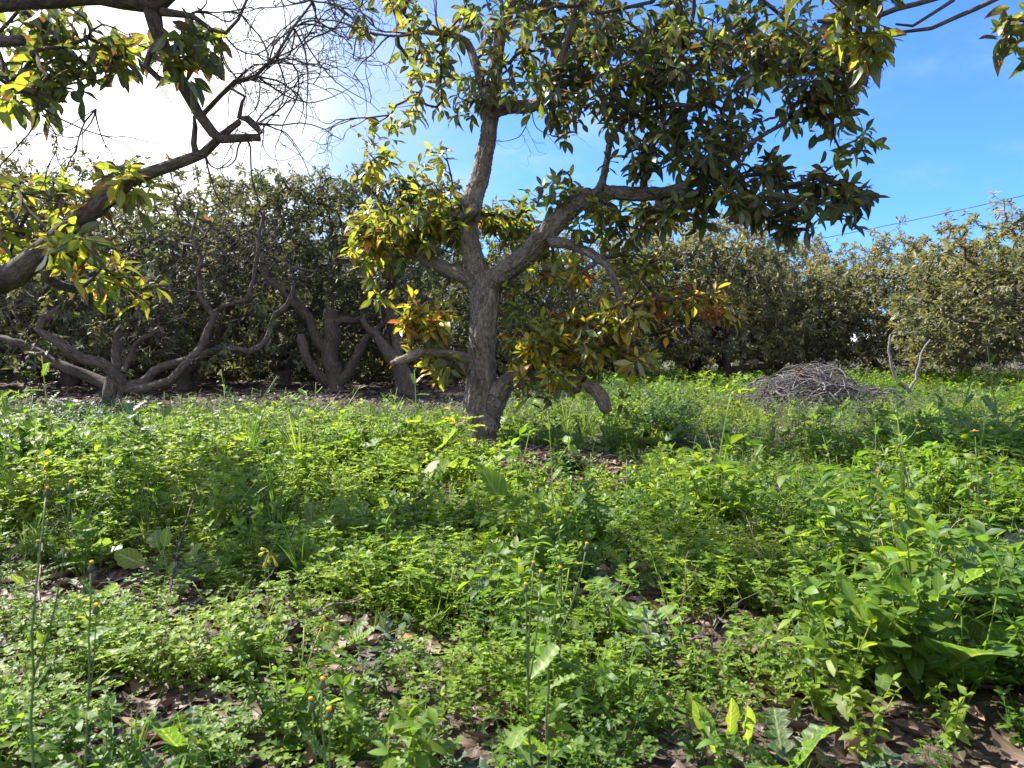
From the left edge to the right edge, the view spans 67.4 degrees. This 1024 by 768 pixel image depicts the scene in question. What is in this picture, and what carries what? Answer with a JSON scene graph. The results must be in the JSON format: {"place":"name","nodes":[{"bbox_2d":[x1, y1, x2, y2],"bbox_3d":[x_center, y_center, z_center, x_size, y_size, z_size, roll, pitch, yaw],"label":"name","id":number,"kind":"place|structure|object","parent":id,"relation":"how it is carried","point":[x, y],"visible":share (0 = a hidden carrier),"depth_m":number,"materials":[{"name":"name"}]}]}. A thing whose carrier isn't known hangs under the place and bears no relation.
{"place":"outdoors","nodes":[
{"label":"outdoors","id":0,"kind":"place"},
{"bbox_2d":[0,356,1023,767],"bbox_3d":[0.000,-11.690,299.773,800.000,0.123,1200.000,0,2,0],"label":"ground","id":1,"kind":"structure","parent":0,"point":[982,734],"depth_m":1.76,"materials":[{"name":"brown plant"}]},
{"bbox_2d":[0,306,18,373],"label":"avocado tree","id":2,"kind":"object","parent":1,"relation":"on","point":[11,370],"depth_m":27.85,"materials":[{"name":"green plant"}]},
{"bbox_2d":[3,541,60,567],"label":"broad leaved weed","id":3,"kind":"object","parent":1,"relation":"on","point":[13,551],"visible":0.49,"depth_m":2.95,"materials":[{"name":"green plant"}]},
{"bbox_2d":[13,480,73,767],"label":"flowering weed","id":4,"kind":"object","parent":1,"relation":"on","point":[46,494],"visible":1,"depth_m":0.98,"materials":[{"name":"green plant"}]},
{"bbox_2d":[37,448,51,653],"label":"weed","id":5,"kind":"object","parent":1,"relation":"on","point":[39,592],"visible":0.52,"depth_m":2.48,"materials":[{"name":"green plant"}]},
{"bbox_2d":[0,628,107,647],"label":"fallen stick","id":6,"kind":"object","parent":1,"relation":"on","point":[51,638],"visible":0.26,"depth_m":2.11,"materials":[{"name":"brown wood"}]},
{"bbox_2d":[0,154,135,371],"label":"avocado tree","id":7,"kind":"object","parent":1,"relation":"on","point":[19,314],"visible":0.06,"depth_m":15.64,"materials":[{"name":"green plant"}]},
{"bbox_2d":[4,398,145,425],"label":"weeds","id":8,"kind":"object","parent":1,"relation":"on","point":[79,415],"visible":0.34,"depth_m":8.09,"materials":[{"name":"green plant"}]},
{"bbox_2d":[0,239,149,377],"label":"avocado tree","id":9,"kind":"object","parent":1,"relation":"on","point":[40,370],"depth_m":23.86,"materials":[{"name":"green plant"}]},
{"bbox_2d":[51,560,115,767],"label":"flowering weed","id":10,"kind":"object","parent":1,"relation":"on","point":[87,715],"visible":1,"depth_m":1.01,"materials":[{"name":"green plant"}]},
{"bbox_2d":[77,435,120,484],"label":"thistle plant","id":11,"kind":"object","parent":1,"relation":"on","point":[109,439],"visible":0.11,"depth_m":4.40,"materials":[{"name":"green plant"}]},
{"bbox_2d":[0,134,215,385],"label":"avocado tree","id":12,"kind":"object","parent":1,"relation":"on","point":[66,379],"visible":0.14,"depth_m":16.50,"materials":[{"name":"green plant"}]},
{"bbox_2d":[7,218,232,378],"bbox_3d":[-11.748,-2.518,23.565,6.666,4.997,6.884,-1,3,-31],"label":"avocado tree","id":13,"kind":"object","parent":1,"relation":"on","point":[109,357],"visible":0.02,"depth_m":22.56,"materials":[{"name":"green plant"}]},
{"bbox_2d":[109,393,157,457],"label":"thistle plant","id":14,"kind":"object","parent":1,"relation":"on","point":[138,421],"visible":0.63,"depth_m":4.63,"materials":[{"name":"green plant"}]},
{"bbox_2d":[126,407,164,443],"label":"thistle plant","id":15,"kind":"object","parent":1,"relation":"on","point":[152,417],"visible":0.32,"depth_m":5.01,"materials":[{"name":"green plant"}]},
{"bbox_2d":[0,173,314,411],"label":"avocado tree","id":16,"kind":"object","parent":1,"relation":"on","point":[117,382],"visible":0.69,"depth_m":10.68,"materials":[{"name":"green plant"}]},
{"bbox_2d":[135,620,184,640],"bbox_3d":[-1.006,0.695,2.179,0.303,0.024,0.022,2,3,34],"label":"fallen stick","id":17,"kind":"object","parent":1,"relation":"on","point":[165,630],"visible":0.24,"depth_m":2.19,"materials":[{"name":"wood"}]},
{"bbox_2d":[114,527,217,578],"bbox_3d":[-1.276,0.650,2.779,0.435,0.245,0.178,1,3,30],"label":"broad leaved weed","id":18,"kind":"object","parent":1,"relation":"on","point":[128,557],"visible":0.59,"depth_m":2.78,"materials":[{"name":"green plant"}]},
{"bbox_2d":[19,151,330,389],"bbox_3d":[-7.027,-2.453,16.981,6.589,5.501,6.182,1,3,29],"label":"avocado tree","id":19,"kind":"object","parent":1,"relation":"on","point":[185,381],"visible":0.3,"depth_m":15.90,"materials":[{"name":"green plant"}]},
{"bbox_2d":[164,474,202,622],"bbox_3d":[-1.184,0.552,2.782,0.022,0.272,1.214,-1,2,-17],"label":"fallen stick","id":20,"kind":"object","parent":1,"relation":"on","point":[172,576],"visible":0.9,"depth_m":2.59,"materials":[{"name":"brown wood"}]},
{"bbox_2d":[103,248,298,375],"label":"avocado tree","id":21,"kind":"object","parent":1,"relation":"on","point":[221,300],"visible":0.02,"depth_m":22.85,"materials":[{"name":"green plant"}]},
{"bbox_2d":[0,0,437,368],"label":"avocado tree","id":22,"kind":"object","parent":1,"relation":"on","point":[51,251],"visible":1,"depth_m":3.67,"materials":[{"name":"green plant"}]},
{"bbox_2d":[209,418,231,435],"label":"thistle plant","id":23,"kind":"object","parent":1,"relation":"on","point":[221,428],"visible":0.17,"depth_m":5.33,"materials":[{"name":"green plant"}]},
{"bbox_2d":[222,526,294,629],"bbox_3d":[-0.843,0.615,2.521,0.106,0.122,0.776,0,2,0],"label":"fallen stick","id":24,"kind":"object","parent":1,"relation":"on","point":[266,580],"visible":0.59,"depth_m":2.57,"materials":[{"name":"brown wood"}]},
{"bbox_2d":[258,547,277,609],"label":"oxalis plant","id":25,"kind":"object","parent":1,"relation":"on","point":[268,560],"visible":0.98,"depth_m":2.38,"materials":[{"name":"green plant"}]},
{"bbox_2d":[122,150,421,385],"bbox_3d":[-5.235,-2.614,18.047,7.118,5.632,6.847,0,2,10],"label":"avocado tree","id":26,"kind":"object","parent":1,"relation":"on","point":[280,366],"visible":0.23,"depth_m":16.56,"materials":[{"name":"green plant"}]},
{"bbox_2d":[256,595,291,682],"bbox_3d":[-0.617,0.667,2.059,0.053,0.055,0.523,0,2,-9],"label":"fallen stick","id":27,"kind":"object","parent":1,"relation":"on","point":[264,668],"visible":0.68,"depth_m":1.88,"materials":[{"name":"brown wood"}]},
{"bbox_2d":[278,402,309,436],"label":"thistle plant","id":28,"kind":"object","parent":1,"relation":"on","point":[295,421],"visible":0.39,"depth_m":5.21,"materials":[{"name":"green plant"}]},
{"bbox_2d":[197,226,391,376],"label":"avocado tree","id":29,"kind":"object","parent":1,"relation":"on","point":[229,317],"visible":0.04,"depth_m":22.40,"materials":[{"name":"green plant"}]},
{"bbox_2d":[302,676,332,767],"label":"flowering weed","id":30,"kind":"object","parent":1,"relation":"on","point":[312,742],"visible":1,"depth_m":0.88,"materials":[{"name":"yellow plant"}]},
{"bbox_2d":[211,158,424,391],"bbox_3d":[-3.909,-2.063,15.146,4.480,4.907,3.260,0,2,0],"label":"avocado tree","id":31,"kind":"object","parent":1,"relation":"on","point":[333,376],"visible":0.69,"depth_m":14.87,"materials":[{"name":"green plant"}]},
{"bbox_2d":[313,617,328,632],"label":"oxalis plant","id":32,"kind":"object","parent":1,"relation":"on","point":[322,627],"visible":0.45,"depth_m":2.18,"materials":[{"name":"yellow plant"}]},
{"bbox_2d":[222,570,425,634],"bbox_3d":[-0.474,0.652,2.303,0.763,0.071,0.130,-2,3,-43],"label":"fallen stick","id":33,"kind":"object","parent":1,"relation":"on","point":[326,607],"visible":0.38,"depth_m":2.28,"materials":[{"name":"brown wood"}]},
{"bbox_2d":[310,622,355,645],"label":"broad leaved weed","id":34,"kind":"object","parent":1,"relation":"on","point":[322,638],"visible":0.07,"depth_m":2.10,"materials":[{"name":"green plant"}]},
{"bbox_2d":[0,305,721,383],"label":"understorey","id":35,"kind":"object","parent":1,"relation":"on","point":[230,370],"visible":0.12,"depth_m":21.12,"materials":[{"name":"green plant"}]},
{"bbox_2d":[370,417,384,444],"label":"thistle plant","id":36,"kind":"object","parent":1,"relation":"on","point":[381,424],"visible":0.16,"depth_m":5.65,"materials":[{"name":"green plant"}]},
{"bbox_2d":[289,251,466,376],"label":"avocado tree","id":37,"kind":"object","parent":1,"relation":"on","point":[416,298],"visible":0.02,"depth_m":23.32,"materials":[{"name":"green plant"}]},
{"bbox_2d":[360,670,418,714],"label":"broad leaved weed","id":38,"kind":"object","parent":1,"relation":"on","point":[391,681],"visible":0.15,"depth_m":1.76,"materials":[{"name":"green plant"}]},
{"bbox_2d":[378,611,401,632],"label":"broad leaved weed","id":39,"kind":"object","parent":1,"relation":"on","point":[384,614],"visible":0.34,"depth_m":2.20,"materials":[{"name":"green plant"}]},
{"bbox_2d":[0,415,858,767],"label":"twig litter","id":40,"kind":"object","parent":1,"relation":"on","point":[374,659],"visible":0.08,"depth_m":2.12,"materials":[{"name":"brown wood"}]},
{"bbox_2d":[360,179,501,396],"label":"avocado tree","id":41,"kind":"object","parent":1,"relation":"on","point":[405,384],"visible":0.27,"depth_m":14.28,"materials":[{"name":"green plant"}]},
{"bbox_2d":[400,449,474,492],"bbox_3d":[-0.389,0.520,4.344,0.359,0.248,0.628,2,3,39],"label":"broad leaved weed","id":42,"kind":"object","parent":1,"relation":"on","point":[441,465],"visible":0.47,"depth_m":4.30,"materials":[{"name":"green plant"}]},
{"bbox_2d":[318,196,569,383],"bbox_3d":[-1.436,-2.341,18.662,6.556,4.997,6.349,0,2,-8],"label":"avocado tree","id":43,"kind":"object","parent":1,"relation":"on","point":[345,349],"visible":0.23,"depth_m":17.49,"materials":[{"name":"green plant"}]},
{"bbox_2d":[360,238,532,362],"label":"avocado tree","id":44,"kind":"object","parent":1,"relation":"on","point":[457,289],"visible":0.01,"depth_m":23.37,"materials":[{"name":"green plant"}]},
{"bbox_2d":[476,725,487,734],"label":"broad leaved weed","id":45,"kind":"object","parent":1,"relation":"on","point":[483,730],"visible":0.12,"depth_m":1.55,"materials":[{"name":"green plant"}]},
{"bbox_2d":[461,443,504,459],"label":"leafy bush","id":46,"kind":"object","parent":1,"relation":"on","point":[488,450],"visible":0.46,"depth_m":5.54,"materials":[{"name":"green plant"}]},
{"bbox_2d":[0,410,1022,767],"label":"grey thistle rosettes","id":47,"kind":"object","parent":1,"relation":"on","point":[876,760],"visible":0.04,"depth_m":1.70,"materials":[{"name":"plant"}]},
{"bbox_2d":[0,405,1023,767],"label":"petty spurge","id":48,"kind":"object","parent":1,"relation":"on","point":[320,561],"visible":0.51,"depth_m":2.31,"materials":[{"name":"green plant"}]},
{"bbox_2d":[0,364,1023,767],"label":"leaved weeds","id":49,"kind":"object","parent":1,"relation":"on","point":[908,662],"visible":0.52,"depth_m":2.56,"materials":[{"name":"green plant"}]},
{"bbox_2d":[0,396,1023,767],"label":"thistle rosettes","id":50,"kind":"object","parent":1,"relation":"on","point":[494,482],"visible":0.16,"depth_m":2.14,"materials":[{"name":"green plant"}]},
{"bbox_2d":[0,397,1023,767],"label":"leafy weeds","id":51,"kind":"object","parent":1,"relation":"on","point":[834,701],"visible":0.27,"depth_m":1.85,"materials":[{"name":"green plant"}]},
{"bbox_2d":[0,498,1023,767],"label":"clover cover","id":52,"kind":"object","parent":1,"relation":"on","point":[340,760],"visible":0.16,"depth_m":1.78,"materials":[{"name":"green plant"}]},
{"bbox_2d":[0,346,1023,527],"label":"tall weeds","id":53,"kind":"object","parent":1,"relation":"on","point":[46,420],"visible":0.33,"depth_m":4.72,"materials":[{"name":"green plant"}]},
{"bbox_2d":[0,372,1023,603],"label":"feathery weeds","id":54,"kind":"object","parent":1,"relation":"on","point":[574,410],"visible":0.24,"depth_m":7.40,"materials":[{"name":"green plant"}]},
{"bbox_2d":[0,383,1023,767],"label":"grass","id":55,"kind":"structure","parent":1,"relation":"on","point":[202,505],"depth_m":3.29,"materials":[{"name":"green plant"}]},
{"bbox_2d":[0,373,1023,662],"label":"dry stalks","id":56,"kind":"object","parent":1,"relation":"on","point":[544,489],"visible":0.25,"depth_m":3.52,"materials":[{"name":"plant"}]},
{"bbox_2d":[0,380,1023,418],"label":"shade weeds","id":57,"kind":"object","parent":1,"relation":"on","point":[519,390],"visible":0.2,"depth_m":10.43,"materials":[{"name":"green plant"}]},
{"bbox_2d":[429,244,600,360],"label":"avocado tree","id":58,"kind":"object","parent":1,"relation":"on","point":[531,276],"visible":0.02,"depth_m":26.02,"materials":[{"name":"green plant"}]},
{"bbox_2d":[495,677,545,719],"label":"broad leaved weed","id":59,"kind":"object","parent":1,"relation":"on","point":[531,688],"visible":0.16,"depth_m":1.63,"materials":[{"name":"green plant"}]},
{"bbox_2d":[494,561,559,767],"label":"flowering weed","id":60,"kind":"object","parent":1,"relation":"on","point":[515,737],"visible":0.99,"depth_m":1.14,"materials":[{"name":"green plant"}]},
{"bbox_2d":[419,215,666,372],"bbox_3d":[1.112,-2.075,19.469,6.349,4.454,6.556,2,3,42],"label":"avocado tree","id":61,"kind":"object","parent":1,"relation":"on","point":[588,292],"visible":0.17,"depth_m":18.29,"materials":[{"name":"green plant"}]},
{"bbox_2d":[535,466,573,677],"bbox_3d":[0.107,0.445,1.621,0.130,0.546,0.072,2,3,42],"label":"flowering weed","id":62,"kind":"object","parent":1,"relation":"on","point":[537,491],"visible":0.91,"depth_m":1.62,"materials":[{"name":"green plant"}]},
{"bbox_2d":[521,542,588,767],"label":"flowering weed","id":63,"kind":"object","parent":1,"relation":"on","point":[543,748],"visible":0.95,"depth_m":1.22,"materials":[{"name":"green plant"}]},
{"bbox_2d":[236,0,890,440],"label":"avocado tree","id":64,"kind":"object","parent":1,"relation":"on","point":[782,50],"visible":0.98,"depth_m":6.20,"materials":[{"name":"green plant"}]},
{"bbox_2d":[538,444,596,472],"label":"leafy bush","id":65,"kind":"object","parent":1,"relation":"on","point":[564,457],"visible":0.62,"depth_m":4.96,"materials":[{"name":"green plant"}]},
{"bbox_2d":[423,553,755,763],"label":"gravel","id":66,"kind":"structure","parent":1,"relation":"on","point":[644,604],"depth_m":2.42,"materials":[{"name":"stone"}]},
{"bbox_2d":[573,516,643,574],"bbox_3d":[0.383,0.599,2.876,0.026,0.093,0.740,1,3,30],"label":"fallen stick","id":67,"kind":"object","parent":1,"relation":"on","point":[607,544],"visible":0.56,"depth_m":2.83,"materials":[{"name":"brown wood"}]},
{"bbox_2d":[610,582,624,593],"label":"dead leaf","id":68,"kind":"object","parent":1,"relation":"on","point":[617,585],"visible":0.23,"depth_m":2.44,"materials":[{"name":"grey plant"}]},
{"bbox_2d":[603,545,644,568],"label":"broad leaved weed","id":69,"kind":"object","parent":1,"relation":"on","point":[609,549],"visible":0.09,"depth_m":2.76,"materials":[{"name":"green plant"}]},
{"bbox_2d":[513,227,736,378],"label":"avocado tree","id":70,"kind":"object","parent":1,"relation":"on","point":[676,318],"visible":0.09,"depth_m":20.53,"materials":[{"name":"green plant"}]},
{"bbox_2d":[584,269,718,371],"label":"avocado tree","id":71,"kind":"object","parent":1,"relation":"on","point":[677,321],"visible":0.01,"depth_m":28.23,"materials":[{"name":"green plant"}]},
{"bbox_2d":[620,391,700,440],"bbox_3d":[1.329,0.290,6.836,0.728,0.442,0.550,0,2,0],"label":"leafy bush","id":72,"kind":"object","parent":1,"relation":"on","point":[653,421],"visible":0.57,"depth_m":6.79,"materials":[{"name":"green plant"}]},
{"bbox_2d":[354,509,1023,693],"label":"nightshade weeds","id":73,"kind":"object","parent":1,"relation":"on","point":[383,626],"visible":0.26,"depth_m":1.82,"materials":[{"name":"green plant"}]},
{"bbox_2d":[591,180,817,379],"bbox_3d":[5.049,-2.781,21.340,6.549,5.733,6.690,0,2,-4],"label":"avocado tree","id":74,"kind":"object","parent":1,"relation":"on","point":[703,250],"visible":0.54,"depth_m":19.58,"materials":[{"name":"green plant"}]},
{"bbox_2d":[680,278,774,381],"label":"avocado tree","id":75,"kind":"object","parent":1,"relation":"on","point":[727,368],"visible":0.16,"depth_m":20.91,"materials":[{"name":"green plant"}]},
{"bbox_2d":[702,612,756,634],"bbox_3d":[0.608,0.658,2.089,0.040,0.026,0.263,-1,3,-20],"label":"fallen stick","id":76,"kind":"object","parent":1,"relation":"on","point":[721,620],"visible":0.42,"depth_m":2.13,"materials":[{"name":"grey wood"}]},
{"bbox_2d":[667,262,800,369],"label":"avocado tree","id":77,"kind":"object","parent":1,"relation":"on","point":[719,363],"depth_m":29.80,"materials":[{"name":"green plant"}]},
{"bbox_2d":[686,690,801,752],"bbox_3d":[0.475,0.683,1.593,0.203,0.186,0.392,2,3,36],"label":"broad leaved weed","id":78,"kind":"object","parent":1,"relation":"on","point":[732,716],"visible":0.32,"depth_m":1.47,"materials":[{"name":"green plant"}]},
{"bbox_2d":[680,223,882,372],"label":"avocado tree","id":79,"kind":"object","parent":1,"relation":"on","point":[803,254],"visible":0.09,"depth_m":23.91,"materials":[{"name":"green plant"}]},
{"bbox_2d":[724,361,930,418],"bbox_3d":[4.169,0.099,9.868,4.182,0.783,2.487,0,2,0],"label":"brush pile","id":80,"kind":"object","parent":1,"relation":"on","point":[816,384],"visible":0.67,"depth_m":9.69,"materials":[{"name":"grey plant"}]},
{"bbox_2d":[712,353,1023,369],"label":"dry brush","id":81,"kind":"object","parent":1,"relation":"on","point":[1016,365],"visible":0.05,"depth_m":36.41,"materials":[{"name":"plant"}]},
{"bbox_2d":[830,362,908,392],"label":"leafy bush","id":82,"kind":"object","parent":1,"relation":"on","point":[876,380],"visible":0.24,"depth_m":12.17,"materials":[{"name":"green plant"}]},
{"bbox_2d":[757,214,1017,376],"bbox_3d":[10.398,-2.273,21.210,6.393,4.750,6.464,-2,3,-34],"label":"avocado tree","id":83,"kind":"object","parent":1,"relation":"on","point":[854,289],"visible":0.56,"depth_m":20.31,"materials":[{"name":"green plant"}]},
{"bbox_2d":[768,0,1023,88],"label":"avocado tree","id":84,"kind":"object","parent":1,"relation":"on","point":[845,19],"visible":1,"depth_m":3.81,"materials":[{"name":"green plant"}]},
{"bbox_2d":[887,334,929,397],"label":"bare sapling","id":85,"kind":"object","parent":1,"relation":"on","point":[905,387],"visible":0.9,"depth_m":11.40,"materials":[{"name":"grey wood"}]},
{"bbox_2d":[877,420,942,538],"bbox_3d":[1.670,0.420,3.238,0.290,0.539,0.218,-1,3,-28],"label":"thistle plant","id":86,"kind":"object","parent":1,"relation":"on","point":[912,472],"visible":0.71,"depth_m":3.21,"materials":[{"name":"green plant"}]},
{"bbox_2d":[890,467,955,545],"bbox_3d":[1.560,0.508,2.924,0.235,0.388,0.271,1,2,14],"label":"thistle plant","id":87,"kind":"object","parent":1,"relation":"on","point":[913,495],"visible":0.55,"depth_m":2.92,"materials":[{"name":"green plant"}]},
{"bbox_2d":[866,227,1023,374],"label":"avocado tree","id":88,"kind":"object","parent":1,"relation":"on","point":[1019,358],"visible":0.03,"depth_m":24.81,"materials":[{"name":"green plant"}]},
{"bbox_2d":[878,191,1023,379],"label":"avocado tree","id":89,"kind":"object","parent":1,"relation":"on","point":[956,340],"visible":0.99,"depth_m":15.52,"materials":[{"name":"green plant"}]},
{"bbox_2d":[957,429,997,511],"bbox_3d":[1.902,0.435,3.147,0.161,0.505,0.241,1,3,23],"label":"flowering weed","id":90,"kind":"object","parent":1,"relation":"on","point":[965,505],"visible":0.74,"depth_m":3.10,"materials":[{"name":"green plant"}]},
{"bbox_2d":[962,483,992,552],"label":"flowering weed","id":91,"kind":"object","parent":1,"relation":"on","point":[968,516],"visible":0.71,"depth_m":2.92,"materials":[{"name":"green plant"}]},
{"bbox_2d":[973,472,1000,537],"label":"flowering weed","id":92,"kind":"object","parent":1,"relation":"on","point":[990,476],"visible":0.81,"depth_m":3.02,"materials":[{"name":"green plant"}]},
{"bbox_2d":[968,528,1023,577],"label":"broad leaved weed","id":93,"kind":"object","parent":1,"relation":"on","point":[1013,538],"visible":0.23,"depth_m":2.64,"materials":[{"name":"green plant"}]},
{"bbox_2d":[991,499,1023,562],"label":"flowering weed","id":94,"kind":"object","parent":1,"relation":"on","point":[1021,532],"visible":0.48,"depth_m":2.72,"materials":[{"name":"green plant"}]},
{"bbox_2d":[1,380,1022,583],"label":"long grass","id":95,"kind":"structure","parent":0,"point":[565,423],"depth_m":4.00,"materials":[{"name":"green plant"}]},
{"bbox_2d":[0,0,1023,332],"label":"sky","id":96,"kind":"structure","parent":0,"point":[953,128],"materials":[{"name":"blue"}]},
{"bbox_2d":[598,195,1023,274],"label":"overhead wire","id":97,"kind":"object","parent":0,"point":[914,219],"visible":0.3,"depth_m":31.54,"materials":[{"name":"black metal"}]},
{"bbox_2d":[820,334,904,361],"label":"greenhouse","id":98,"kind":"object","parent":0,"point":[854,339],"depth_m":59.07,"materials":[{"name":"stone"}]}
]}

